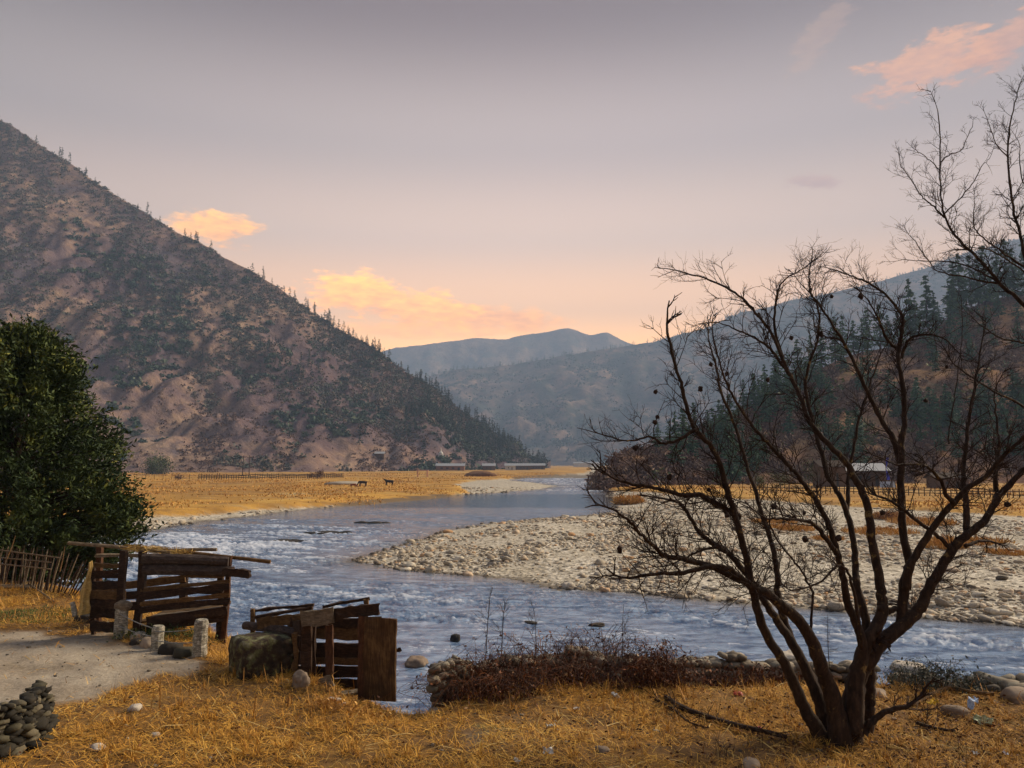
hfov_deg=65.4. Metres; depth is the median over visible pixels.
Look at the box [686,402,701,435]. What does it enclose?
pine tree
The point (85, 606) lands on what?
hanging sheet
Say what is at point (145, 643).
field stone
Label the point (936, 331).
pine tree
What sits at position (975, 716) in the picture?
litter
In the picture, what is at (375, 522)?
rock shoal
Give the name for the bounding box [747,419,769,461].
pine tree
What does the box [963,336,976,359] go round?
pine tree
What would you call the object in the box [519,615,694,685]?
bramble bush
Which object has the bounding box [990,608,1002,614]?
cobble
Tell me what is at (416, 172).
sky
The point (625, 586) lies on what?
gravel bar stones
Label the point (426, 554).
cobble
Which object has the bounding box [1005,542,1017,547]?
cobble
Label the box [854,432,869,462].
pine tree
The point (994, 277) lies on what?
bare tree
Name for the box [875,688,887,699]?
field stone
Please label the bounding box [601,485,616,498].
bush
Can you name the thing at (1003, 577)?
cobble
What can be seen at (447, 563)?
cobble
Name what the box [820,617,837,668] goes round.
sapling
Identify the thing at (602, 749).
field stone
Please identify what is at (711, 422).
pine tree
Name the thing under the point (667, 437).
pine tree
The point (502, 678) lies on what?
bramble bush
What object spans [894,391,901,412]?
pine tree
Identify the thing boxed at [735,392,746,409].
pine tree
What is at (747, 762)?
field stone
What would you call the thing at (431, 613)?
river
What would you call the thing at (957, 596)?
cobble
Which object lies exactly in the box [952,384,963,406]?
pine tree
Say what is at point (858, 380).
pine tree
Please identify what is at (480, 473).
earth mound
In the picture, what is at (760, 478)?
bush
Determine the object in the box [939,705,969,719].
field stone
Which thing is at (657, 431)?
pine tree
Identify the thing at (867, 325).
pine tree
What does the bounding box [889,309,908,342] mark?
pine tree
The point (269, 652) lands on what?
mossy block
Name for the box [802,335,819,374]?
pine tree
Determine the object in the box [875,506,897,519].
bush
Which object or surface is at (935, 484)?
hut
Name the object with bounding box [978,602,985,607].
cobble
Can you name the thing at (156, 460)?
bush
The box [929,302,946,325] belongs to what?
pine tree
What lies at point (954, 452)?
pine tree
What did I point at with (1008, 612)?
cobble
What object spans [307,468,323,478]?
bush
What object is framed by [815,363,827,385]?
pine tree
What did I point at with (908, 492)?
log fence
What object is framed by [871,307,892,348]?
pine tree
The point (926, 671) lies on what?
bramble bush
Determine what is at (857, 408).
pine tree
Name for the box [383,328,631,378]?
ridge
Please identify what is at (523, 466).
house
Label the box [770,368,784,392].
pine tree
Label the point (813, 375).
pine tree
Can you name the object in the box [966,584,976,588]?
cobble
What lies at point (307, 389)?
hillside scrub
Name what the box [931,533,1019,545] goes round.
grass island
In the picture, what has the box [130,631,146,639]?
field stone
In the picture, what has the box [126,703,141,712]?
field stone
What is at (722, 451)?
pine tree
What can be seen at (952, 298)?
pine tree
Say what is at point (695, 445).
pine tree
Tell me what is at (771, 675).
bramble bush
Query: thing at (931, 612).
cobble
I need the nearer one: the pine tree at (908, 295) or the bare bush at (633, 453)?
the bare bush at (633, 453)
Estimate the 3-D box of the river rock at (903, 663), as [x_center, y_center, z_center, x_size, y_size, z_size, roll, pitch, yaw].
[11.492,8.279,23.157,0.956,0.388,0.684,-3,-6,29]
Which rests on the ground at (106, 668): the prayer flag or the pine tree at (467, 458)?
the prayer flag
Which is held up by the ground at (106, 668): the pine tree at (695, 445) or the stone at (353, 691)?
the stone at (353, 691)
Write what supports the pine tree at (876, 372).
on the wooded hill
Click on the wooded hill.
(1008, 322)
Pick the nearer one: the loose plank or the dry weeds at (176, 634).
the dry weeds at (176, 634)
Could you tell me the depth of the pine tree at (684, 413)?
243.17 m
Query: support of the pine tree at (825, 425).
on the wooded hill
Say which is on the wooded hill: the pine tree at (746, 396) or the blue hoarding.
the pine tree at (746, 396)
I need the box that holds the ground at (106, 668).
[0,466,1023,767]
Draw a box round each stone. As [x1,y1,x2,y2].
[73,613,89,622]
[89,743,105,751]
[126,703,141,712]
[129,637,141,645]
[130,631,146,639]
[139,637,150,648]
[151,732,160,736]
[157,643,183,654]
[172,646,192,658]
[292,670,309,688]
[318,675,334,686]
[340,689,357,696]
[594,745,609,753]
[741,757,760,767]
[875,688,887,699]
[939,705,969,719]
[1000,686,1023,703]
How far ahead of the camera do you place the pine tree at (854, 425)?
227.31 m
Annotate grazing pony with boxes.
[357,481,366,485]
[383,479,393,484]
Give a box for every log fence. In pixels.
[199,473,342,479]
[750,485,1023,497]
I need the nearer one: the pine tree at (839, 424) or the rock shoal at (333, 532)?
the rock shoal at (333, 532)
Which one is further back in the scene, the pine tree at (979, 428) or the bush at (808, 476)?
the pine tree at (979, 428)
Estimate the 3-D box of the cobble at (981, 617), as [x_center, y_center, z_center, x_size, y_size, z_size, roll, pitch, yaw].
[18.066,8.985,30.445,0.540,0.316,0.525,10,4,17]
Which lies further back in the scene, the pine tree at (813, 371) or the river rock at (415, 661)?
the pine tree at (813, 371)
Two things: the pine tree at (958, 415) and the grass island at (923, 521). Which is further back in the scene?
the pine tree at (958, 415)
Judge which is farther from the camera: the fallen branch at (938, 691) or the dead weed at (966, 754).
the fallen branch at (938, 691)
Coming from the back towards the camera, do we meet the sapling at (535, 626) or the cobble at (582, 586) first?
the cobble at (582, 586)
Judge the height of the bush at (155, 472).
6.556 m
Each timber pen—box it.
[67,541,270,643]
[242,597,401,701]
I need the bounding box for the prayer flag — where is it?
[885,458,889,487]
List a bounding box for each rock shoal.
[273,539,305,541]
[304,531,351,533]
[354,521,390,523]
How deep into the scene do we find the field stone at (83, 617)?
13.21 m
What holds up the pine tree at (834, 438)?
on the wooded hill
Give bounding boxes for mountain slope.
[0,120,550,472]
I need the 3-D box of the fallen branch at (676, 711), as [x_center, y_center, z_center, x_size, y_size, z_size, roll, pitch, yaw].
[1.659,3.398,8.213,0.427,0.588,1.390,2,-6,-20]
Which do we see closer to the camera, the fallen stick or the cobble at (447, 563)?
the fallen stick
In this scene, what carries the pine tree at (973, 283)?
on the wooded hill
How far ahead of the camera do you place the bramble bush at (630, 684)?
9.37 m
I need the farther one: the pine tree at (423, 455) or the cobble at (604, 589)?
the pine tree at (423, 455)
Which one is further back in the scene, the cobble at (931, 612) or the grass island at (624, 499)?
the grass island at (624, 499)
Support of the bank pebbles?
on the ground at (106, 668)
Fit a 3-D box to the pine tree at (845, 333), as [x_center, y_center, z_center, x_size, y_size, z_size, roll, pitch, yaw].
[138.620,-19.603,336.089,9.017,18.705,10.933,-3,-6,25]
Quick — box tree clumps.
[55,216,550,470]
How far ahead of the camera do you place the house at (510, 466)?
610.42 m
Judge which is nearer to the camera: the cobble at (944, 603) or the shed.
the cobble at (944, 603)
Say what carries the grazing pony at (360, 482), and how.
on the ground at (106, 668)
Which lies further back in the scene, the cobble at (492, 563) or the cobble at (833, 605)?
the cobble at (492, 563)
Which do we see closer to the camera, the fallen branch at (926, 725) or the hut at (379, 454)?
the fallen branch at (926, 725)
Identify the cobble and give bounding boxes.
[424,552,432,556]
[424,566,435,572]
[443,561,454,565]
[453,556,463,560]
[462,572,472,575]
[488,562,496,566]
[500,556,513,560]
[577,584,585,588]
[595,559,605,564]
[599,588,609,591]
[629,568,643,573]
[673,592,687,598]
[705,594,714,598]
[827,601,844,610]
[914,583,922,587]
[925,614,934,618]
[926,610,939,614]
[934,598,949,606]
[954,595,963,598]
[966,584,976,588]
[968,602,979,608]
[971,592,985,596]
[977,614,992,621]
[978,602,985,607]
[984,607,994,614]
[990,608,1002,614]
[991,567,1003,571]
[995,575,1008,579]
[999,593,1011,597]
[1000,609,1013,614]
[1001,620,1014,623]
[1003,589,1013,592]
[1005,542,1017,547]
[1013,559,1023,562]
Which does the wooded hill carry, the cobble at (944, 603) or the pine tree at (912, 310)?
the pine tree at (912, 310)
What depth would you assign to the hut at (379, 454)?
544.30 m
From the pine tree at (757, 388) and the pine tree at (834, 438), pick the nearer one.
the pine tree at (834, 438)
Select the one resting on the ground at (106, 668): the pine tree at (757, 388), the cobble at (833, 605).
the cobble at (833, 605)
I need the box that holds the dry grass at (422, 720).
[0,587,1023,767]
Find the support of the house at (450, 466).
on the ground at (106, 668)
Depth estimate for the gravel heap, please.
192.23 m
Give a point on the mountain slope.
(146, 405)
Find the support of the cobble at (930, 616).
on the ground at (106, 668)
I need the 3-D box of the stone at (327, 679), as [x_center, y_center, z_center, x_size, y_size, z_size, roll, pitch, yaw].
[-2.266,3.614,9.559,0.296,0.243,0.082,1,-6,-8]
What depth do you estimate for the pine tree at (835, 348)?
327.94 m
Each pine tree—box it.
[357,423,363,444]
[361,414,368,434]
[421,440,427,460]
[466,448,468,465]
[475,443,480,461]
[650,422,662,449]
[663,421,672,444]
[665,430,686,466]
[669,409,703,452]
[671,412,680,437]
[680,412,688,432]
[684,429,698,459]
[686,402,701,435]
[703,408,720,439]
[703,410,710,427]
[705,425,714,447]
[705,425,746,478]
[712,404,729,448]
[714,400,726,432]
[714,410,736,450]
[719,394,744,430]
[723,436,743,482]
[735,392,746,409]
[737,380,753,408]
[737,428,750,464]
[745,374,759,408]
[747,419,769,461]
[753,379,779,415]
[754,378,760,405]
[755,375,767,405]
[760,364,771,395]
[768,365,783,391]
[769,351,785,386]
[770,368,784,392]
[772,362,783,387]
[779,370,797,402]
[779,375,799,409]
[788,339,809,380]
[792,369,801,389]
[796,360,810,388]
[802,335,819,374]
[802,349,825,383]
[808,389,824,423]
[812,327,830,366]
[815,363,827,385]
[820,376,837,406]
[820,411,831,437]
[825,416,842,449]
[826,316,843,363]
[827,415,847,442]
[833,315,852,355]
[834,346,850,368]
[837,410,863,455]
[842,421,865,449]
[845,410,868,441]
[848,320,862,354]
[853,405,862,435]
[854,356,869,390]
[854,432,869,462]
[855,318,872,353]
[858,307,876,347]
[862,346,881,379]
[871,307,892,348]
[875,370,897,404]
[880,315,895,348]
[887,400,899,417]
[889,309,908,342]
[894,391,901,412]
[895,279,924,334]
[905,298,922,337]
[905,342,914,355]
[908,380,924,416]
[909,377,927,415]
[909,395,926,425]
[916,275,940,329]
[916,327,928,343]
[916,387,946,429]
[924,328,940,362]
[926,292,942,328]
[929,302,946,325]
[930,352,939,371]
[932,325,940,342]
[934,430,947,451]
[936,384,953,423]
[939,391,961,425]
[940,261,968,311]
[940,316,957,343]
[943,254,975,312]
[943,281,962,317]
[945,297,956,325]
[945,399,964,424]
[945,408,964,443]
[949,433,961,458]
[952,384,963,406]
[962,255,984,306]
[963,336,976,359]
[964,373,989,402]
[966,260,993,306]
[967,245,1001,304]
[975,390,988,415]
[977,401,1005,436]
[977,413,985,433]
[980,379,998,412]
[981,305,992,329]
[986,249,1010,297]
[988,331,998,345]
[991,390,1012,429]
[992,239,1023,297]
[999,409,1017,455]
[1002,369,1017,401]
[1004,248,1023,295]
[1006,373,1023,411]
[1008,300,1023,317]
[1008,393,1023,433]
[1010,428,1023,455]
[1011,316,1023,347]
[1016,235,1023,287]
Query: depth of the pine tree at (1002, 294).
395.26 m
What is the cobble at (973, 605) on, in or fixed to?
on the ground at (106, 668)
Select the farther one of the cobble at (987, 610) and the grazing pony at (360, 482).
the grazing pony at (360, 482)
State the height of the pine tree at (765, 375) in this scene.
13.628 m
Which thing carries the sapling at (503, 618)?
on the ground at (106, 668)
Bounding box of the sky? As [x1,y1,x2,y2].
[0,0,1023,351]
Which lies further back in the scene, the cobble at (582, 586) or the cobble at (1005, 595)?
the cobble at (582, 586)
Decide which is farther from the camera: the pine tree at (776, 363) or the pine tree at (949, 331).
the pine tree at (949, 331)
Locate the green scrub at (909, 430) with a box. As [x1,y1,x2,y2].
[647,302,1016,484]
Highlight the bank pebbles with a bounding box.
[2,618,1023,767]
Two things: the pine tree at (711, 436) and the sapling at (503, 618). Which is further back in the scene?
the pine tree at (711, 436)
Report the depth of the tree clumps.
644.71 m
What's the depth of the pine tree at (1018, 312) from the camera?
361.92 m
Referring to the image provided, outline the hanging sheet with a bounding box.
[77,560,92,614]
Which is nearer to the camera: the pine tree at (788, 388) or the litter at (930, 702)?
the litter at (930, 702)
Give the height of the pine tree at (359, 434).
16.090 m
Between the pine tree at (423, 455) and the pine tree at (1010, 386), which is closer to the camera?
the pine tree at (1010, 386)
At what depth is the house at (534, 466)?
661.54 m
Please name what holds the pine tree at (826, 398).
on the wooded hill
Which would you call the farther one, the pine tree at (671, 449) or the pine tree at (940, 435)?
the pine tree at (940, 435)
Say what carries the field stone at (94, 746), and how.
on the ground at (106, 668)
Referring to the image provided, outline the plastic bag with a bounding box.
[967,696,978,709]
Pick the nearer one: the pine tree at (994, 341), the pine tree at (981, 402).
the pine tree at (981, 402)
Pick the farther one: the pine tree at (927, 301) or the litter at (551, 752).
the pine tree at (927, 301)
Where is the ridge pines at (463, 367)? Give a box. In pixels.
[431,237,1022,375]
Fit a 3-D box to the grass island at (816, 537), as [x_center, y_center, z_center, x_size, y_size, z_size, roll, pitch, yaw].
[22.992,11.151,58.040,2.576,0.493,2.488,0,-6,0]
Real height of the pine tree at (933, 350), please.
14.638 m
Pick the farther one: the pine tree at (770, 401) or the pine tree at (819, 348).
the pine tree at (819, 348)
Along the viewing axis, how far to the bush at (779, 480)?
163.67 m
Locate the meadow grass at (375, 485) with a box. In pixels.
[12,472,1023,514]
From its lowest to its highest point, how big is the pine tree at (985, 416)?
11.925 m
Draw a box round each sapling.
[470,587,495,660]
[488,593,510,655]
[523,598,541,644]
[610,606,638,658]
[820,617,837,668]
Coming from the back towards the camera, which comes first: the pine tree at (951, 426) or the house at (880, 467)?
the pine tree at (951, 426)
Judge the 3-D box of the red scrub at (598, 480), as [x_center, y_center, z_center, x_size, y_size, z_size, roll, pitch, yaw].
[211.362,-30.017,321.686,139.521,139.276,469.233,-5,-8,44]
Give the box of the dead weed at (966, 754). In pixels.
[957,743,970,767]
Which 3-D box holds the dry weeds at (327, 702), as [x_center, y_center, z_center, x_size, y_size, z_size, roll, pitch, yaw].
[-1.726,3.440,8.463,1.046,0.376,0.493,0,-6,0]
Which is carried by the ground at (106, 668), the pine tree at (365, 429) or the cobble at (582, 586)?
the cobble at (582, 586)
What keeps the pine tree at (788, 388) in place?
on the wooded hill
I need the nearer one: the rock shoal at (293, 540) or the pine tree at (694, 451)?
the rock shoal at (293, 540)
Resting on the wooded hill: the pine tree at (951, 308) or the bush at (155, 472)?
the pine tree at (951, 308)
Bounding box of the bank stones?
[887,670,1023,696]
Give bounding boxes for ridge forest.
[423,238,1023,461]
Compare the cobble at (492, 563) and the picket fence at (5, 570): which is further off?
the cobble at (492, 563)
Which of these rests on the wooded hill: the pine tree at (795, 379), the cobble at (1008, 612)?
the pine tree at (795, 379)
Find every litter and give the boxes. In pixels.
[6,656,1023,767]
[543,746,553,754]
[733,690,742,695]
[926,698,938,704]
[971,714,993,724]
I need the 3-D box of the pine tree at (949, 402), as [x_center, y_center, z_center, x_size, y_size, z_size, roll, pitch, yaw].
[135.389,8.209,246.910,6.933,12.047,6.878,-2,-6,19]
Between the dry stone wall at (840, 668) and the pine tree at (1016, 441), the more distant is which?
the pine tree at (1016, 441)
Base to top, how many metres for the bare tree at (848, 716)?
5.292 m
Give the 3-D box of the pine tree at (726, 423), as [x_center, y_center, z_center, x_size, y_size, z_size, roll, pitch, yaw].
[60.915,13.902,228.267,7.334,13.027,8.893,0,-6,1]
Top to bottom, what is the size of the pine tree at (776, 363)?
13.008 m
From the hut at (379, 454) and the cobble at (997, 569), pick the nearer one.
the cobble at (997, 569)
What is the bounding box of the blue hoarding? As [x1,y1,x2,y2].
[880,482,894,486]
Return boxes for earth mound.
[464,471,496,476]
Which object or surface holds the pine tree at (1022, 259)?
on the wooded hill
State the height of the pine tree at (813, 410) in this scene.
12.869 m
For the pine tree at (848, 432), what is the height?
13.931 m
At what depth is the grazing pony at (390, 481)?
184.19 m
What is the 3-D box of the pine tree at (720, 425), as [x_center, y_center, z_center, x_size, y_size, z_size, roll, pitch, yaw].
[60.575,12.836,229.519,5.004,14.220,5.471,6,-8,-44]
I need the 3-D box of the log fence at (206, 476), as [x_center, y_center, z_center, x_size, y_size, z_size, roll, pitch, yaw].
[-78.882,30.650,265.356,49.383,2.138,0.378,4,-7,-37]
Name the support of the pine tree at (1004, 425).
on the wooded hill
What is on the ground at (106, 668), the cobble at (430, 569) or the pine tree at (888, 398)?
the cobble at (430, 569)
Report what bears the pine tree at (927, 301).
on the wooded hill
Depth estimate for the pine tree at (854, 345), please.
339.24 m
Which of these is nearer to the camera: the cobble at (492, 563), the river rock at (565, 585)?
the river rock at (565, 585)
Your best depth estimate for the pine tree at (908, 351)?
333.89 m
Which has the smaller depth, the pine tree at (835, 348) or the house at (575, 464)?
the pine tree at (835, 348)
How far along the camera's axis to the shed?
171.30 m
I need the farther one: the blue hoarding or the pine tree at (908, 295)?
the pine tree at (908, 295)
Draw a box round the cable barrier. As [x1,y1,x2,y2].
[113,600,208,658]
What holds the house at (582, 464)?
on the ground at (106, 668)
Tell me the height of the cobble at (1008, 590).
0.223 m
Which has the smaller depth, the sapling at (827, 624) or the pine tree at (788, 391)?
the sapling at (827, 624)
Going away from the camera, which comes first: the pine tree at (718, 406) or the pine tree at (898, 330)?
the pine tree at (718, 406)
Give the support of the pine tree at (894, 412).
on the wooded hill
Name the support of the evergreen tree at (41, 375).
on the ground at (106, 668)
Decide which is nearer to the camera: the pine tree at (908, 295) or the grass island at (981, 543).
the grass island at (981, 543)
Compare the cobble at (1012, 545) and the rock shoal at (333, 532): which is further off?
the rock shoal at (333, 532)
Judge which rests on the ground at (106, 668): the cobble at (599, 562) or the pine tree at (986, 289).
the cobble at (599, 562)
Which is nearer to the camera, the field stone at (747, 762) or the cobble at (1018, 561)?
the field stone at (747, 762)
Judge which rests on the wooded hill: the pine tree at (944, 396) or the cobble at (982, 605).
the pine tree at (944, 396)
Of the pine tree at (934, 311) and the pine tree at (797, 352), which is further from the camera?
the pine tree at (934, 311)
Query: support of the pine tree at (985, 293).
on the wooded hill
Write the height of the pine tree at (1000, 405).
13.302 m
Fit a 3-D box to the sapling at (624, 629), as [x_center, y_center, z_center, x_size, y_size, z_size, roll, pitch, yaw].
[1.406,3.251,9.847,0.407,1.011,0.224,1,-6,-8]
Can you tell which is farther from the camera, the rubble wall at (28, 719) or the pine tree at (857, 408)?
the pine tree at (857, 408)
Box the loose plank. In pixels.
[0,584,44,588]
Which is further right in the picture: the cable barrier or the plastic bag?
the plastic bag
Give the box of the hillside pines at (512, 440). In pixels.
[0,119,545,466]
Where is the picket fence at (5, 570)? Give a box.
[0,536,88,596]
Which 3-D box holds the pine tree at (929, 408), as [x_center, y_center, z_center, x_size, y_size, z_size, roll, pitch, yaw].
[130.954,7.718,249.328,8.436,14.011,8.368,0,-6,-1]
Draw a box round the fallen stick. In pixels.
[29,583,53,601]
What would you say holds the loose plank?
on the ground at (106, 668)
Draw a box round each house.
[435,463,465,470]
[482,463,495,469]
[504,463,515,469]
[516,463,530,469]
[531,463,545,469]
[573,462,578,466]
[579,462,587,466]
[846,463,891,486]
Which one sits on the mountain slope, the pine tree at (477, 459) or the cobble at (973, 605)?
the pine tree at (477, 459)
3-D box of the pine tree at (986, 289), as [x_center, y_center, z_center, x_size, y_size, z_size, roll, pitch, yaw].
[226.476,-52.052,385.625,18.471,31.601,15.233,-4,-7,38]
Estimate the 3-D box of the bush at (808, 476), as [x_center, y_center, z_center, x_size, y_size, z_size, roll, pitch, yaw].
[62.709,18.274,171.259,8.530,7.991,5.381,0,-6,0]
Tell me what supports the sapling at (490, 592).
on the ground at (106, 668)
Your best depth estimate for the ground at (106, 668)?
10.62 m
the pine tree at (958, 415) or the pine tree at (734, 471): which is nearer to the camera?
the pine tree at (734, 471)
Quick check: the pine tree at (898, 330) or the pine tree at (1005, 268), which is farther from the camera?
the pine tree at (1005, 268)
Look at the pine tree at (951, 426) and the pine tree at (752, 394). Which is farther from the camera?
the pine tree at (752, 394)
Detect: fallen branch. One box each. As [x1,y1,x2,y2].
[641,684,716,733]
[664,676,793,738]
[906,700,982,738]
[910,674,993,706]
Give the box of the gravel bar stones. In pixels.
[12,487,1023,627]
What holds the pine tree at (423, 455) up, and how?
on the mountain slope
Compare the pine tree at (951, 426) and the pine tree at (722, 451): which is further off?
the pine tree at (951, 426)
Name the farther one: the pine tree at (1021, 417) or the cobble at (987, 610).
the pine tree at (1021, 417)
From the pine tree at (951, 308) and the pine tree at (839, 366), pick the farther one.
the pine tree at (951, 308)
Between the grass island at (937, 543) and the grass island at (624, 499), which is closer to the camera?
the grass island at (937, 543)
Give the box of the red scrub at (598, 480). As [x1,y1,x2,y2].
[582,291,1023,489]
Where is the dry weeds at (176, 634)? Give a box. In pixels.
[106,623,217,645]
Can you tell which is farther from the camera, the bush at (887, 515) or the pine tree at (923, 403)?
the pine tree at (923, 403)
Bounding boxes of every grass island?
[611,492,645,504]
[750,518,797,523]
[763,522,814,531]
[811,534,846,539]
[840,525,919,535]
[873,510,906,518]
[882,515,959,526]
[925,538,970,549]
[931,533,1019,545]
[981,547,1023,555]
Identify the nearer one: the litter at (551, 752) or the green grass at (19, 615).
the litter at (551, 752)
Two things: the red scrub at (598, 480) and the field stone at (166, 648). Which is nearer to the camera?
the field stone at (166, 648)
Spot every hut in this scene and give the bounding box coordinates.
[374,452,385,457]
[923,473,971,487]
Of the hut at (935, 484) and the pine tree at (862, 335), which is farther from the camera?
the pine tree at (862, 335)
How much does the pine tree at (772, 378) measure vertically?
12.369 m
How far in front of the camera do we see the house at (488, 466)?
580.57 m
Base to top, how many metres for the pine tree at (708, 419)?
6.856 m
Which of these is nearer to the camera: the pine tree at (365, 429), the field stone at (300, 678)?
the field stone at (300, 678)
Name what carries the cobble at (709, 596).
on the ground at (106, 668)
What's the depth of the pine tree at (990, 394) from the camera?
259.52 m
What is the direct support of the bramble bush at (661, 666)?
on the ground at (106, 668)
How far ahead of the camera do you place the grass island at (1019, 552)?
47.80 m
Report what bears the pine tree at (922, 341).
on the wooded hill
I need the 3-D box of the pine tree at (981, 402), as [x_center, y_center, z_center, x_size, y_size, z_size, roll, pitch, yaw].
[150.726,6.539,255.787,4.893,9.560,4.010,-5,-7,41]
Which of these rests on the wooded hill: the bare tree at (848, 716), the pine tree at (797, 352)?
the pine tree at (797, 352)
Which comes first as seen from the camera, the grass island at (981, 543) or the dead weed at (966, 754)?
the dead weed at (966, 754)
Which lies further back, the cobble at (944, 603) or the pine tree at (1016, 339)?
the pine tree at (1016, 339)
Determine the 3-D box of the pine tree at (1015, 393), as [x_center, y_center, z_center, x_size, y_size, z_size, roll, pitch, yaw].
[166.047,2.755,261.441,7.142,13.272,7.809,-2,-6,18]
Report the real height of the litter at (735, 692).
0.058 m
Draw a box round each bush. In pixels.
[139,451,174,474]
[145,462,172,474]
[173,473,183,479]
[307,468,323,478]
[375,633,594,715]
[449,627,676,692]
[511,664,669,690]
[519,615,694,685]
[591,633,725,691]
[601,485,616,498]
[620,450,638,455]
[684,657,843,689]
[752,474,770,486]
[766,468,794,487]
[786,458,821,486]
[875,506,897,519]
[876,647,1011,698]
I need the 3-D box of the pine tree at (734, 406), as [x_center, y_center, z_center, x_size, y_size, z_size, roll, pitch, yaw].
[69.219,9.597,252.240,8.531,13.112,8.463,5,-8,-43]
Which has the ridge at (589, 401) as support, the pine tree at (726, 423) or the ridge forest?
the ridge forest
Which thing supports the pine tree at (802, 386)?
on the wooded hill
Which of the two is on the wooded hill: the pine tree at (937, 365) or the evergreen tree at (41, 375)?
the pine tree at (937, 365)
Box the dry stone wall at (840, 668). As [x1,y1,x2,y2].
[426,645,880,713]
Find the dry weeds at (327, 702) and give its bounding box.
[302,688,390,718]
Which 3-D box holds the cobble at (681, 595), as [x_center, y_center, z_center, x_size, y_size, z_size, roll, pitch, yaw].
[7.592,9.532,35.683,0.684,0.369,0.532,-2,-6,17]
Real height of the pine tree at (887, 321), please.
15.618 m
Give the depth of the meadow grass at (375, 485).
157.22 m
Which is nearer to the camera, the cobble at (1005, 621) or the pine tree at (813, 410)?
the cobble at (1005, 621)
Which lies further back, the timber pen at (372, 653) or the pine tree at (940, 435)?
the pine tree at (940, 435)
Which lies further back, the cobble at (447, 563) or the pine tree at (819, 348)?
the pine tree at (819, 348)
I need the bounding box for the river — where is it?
[23,478,1023,713]
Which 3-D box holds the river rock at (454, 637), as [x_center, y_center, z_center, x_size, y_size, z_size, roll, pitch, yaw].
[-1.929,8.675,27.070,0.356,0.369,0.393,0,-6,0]
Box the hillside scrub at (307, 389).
[0,121,548,471]
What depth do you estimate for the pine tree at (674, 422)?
235.29 m
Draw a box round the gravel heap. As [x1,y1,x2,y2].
[324,481,362,484]
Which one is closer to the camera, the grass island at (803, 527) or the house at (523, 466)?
the grass island at (803, 527)
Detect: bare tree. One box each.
[578,236,1023,749]
[876,64,1023,443]
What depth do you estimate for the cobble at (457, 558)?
47.30 m
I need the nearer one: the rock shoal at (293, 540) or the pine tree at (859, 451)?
the rock shoal at (293, 540)
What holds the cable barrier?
on the ground at (106, 668)
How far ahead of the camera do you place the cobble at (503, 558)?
46.45 m
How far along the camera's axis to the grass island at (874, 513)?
80.29 m
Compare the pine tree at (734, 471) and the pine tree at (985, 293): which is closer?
the pine tree at (734, 471)
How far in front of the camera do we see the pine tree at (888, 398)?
275.29 m
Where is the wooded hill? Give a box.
[608,295,1023,483]
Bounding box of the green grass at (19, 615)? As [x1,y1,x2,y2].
[0,604,73,623]
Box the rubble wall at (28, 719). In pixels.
[0,680,59,763]
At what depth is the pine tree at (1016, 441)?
222.35 m
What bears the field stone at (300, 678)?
on the ground at (106, 668)
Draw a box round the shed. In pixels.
[810,460,845,486]
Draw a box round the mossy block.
[228,631,293,680]
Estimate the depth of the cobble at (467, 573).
42.74 m
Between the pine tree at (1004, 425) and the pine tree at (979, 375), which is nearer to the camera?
the pine tree at (1004, 425)
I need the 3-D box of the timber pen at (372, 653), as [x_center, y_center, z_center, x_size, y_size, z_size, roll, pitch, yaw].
[-2.441,3.303,10.161,2.417,1.186,1.068,-1,-6,9]
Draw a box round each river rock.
[404,655,428,667]
[450,634,459,641]
[561,582,574,588]
[588,622,604,626]
[783,650,794,659]
[889,660,925,672]
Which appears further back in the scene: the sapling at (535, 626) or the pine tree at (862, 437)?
the pine tree at (862, 437)
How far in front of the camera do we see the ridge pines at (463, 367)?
2826.53 m
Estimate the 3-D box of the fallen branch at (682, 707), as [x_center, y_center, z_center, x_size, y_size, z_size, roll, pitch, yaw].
[2.091,3.277,8.059,0.498,0.353,1.791,3,-7,-31]
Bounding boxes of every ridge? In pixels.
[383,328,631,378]
[424,239,1023,465]
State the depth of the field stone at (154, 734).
7.63 m
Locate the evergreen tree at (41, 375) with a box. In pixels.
[0,313,164,589]
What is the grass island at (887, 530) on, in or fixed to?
on the ground at (106, 668)
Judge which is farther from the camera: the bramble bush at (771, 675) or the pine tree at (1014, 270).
the pine tree at (1014, 270)
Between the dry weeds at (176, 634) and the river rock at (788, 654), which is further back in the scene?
the river rock at (788, 654)
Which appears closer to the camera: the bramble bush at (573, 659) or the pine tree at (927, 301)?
the bramble bush at (573, 659)
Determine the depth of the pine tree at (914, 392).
259.66 m
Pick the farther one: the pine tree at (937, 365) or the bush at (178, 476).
the pine tree at (937, 365)
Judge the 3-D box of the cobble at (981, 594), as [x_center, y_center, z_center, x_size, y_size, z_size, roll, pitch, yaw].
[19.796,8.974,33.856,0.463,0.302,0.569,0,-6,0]
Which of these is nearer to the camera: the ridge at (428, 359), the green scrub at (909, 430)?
the green scrub at (909, 430)

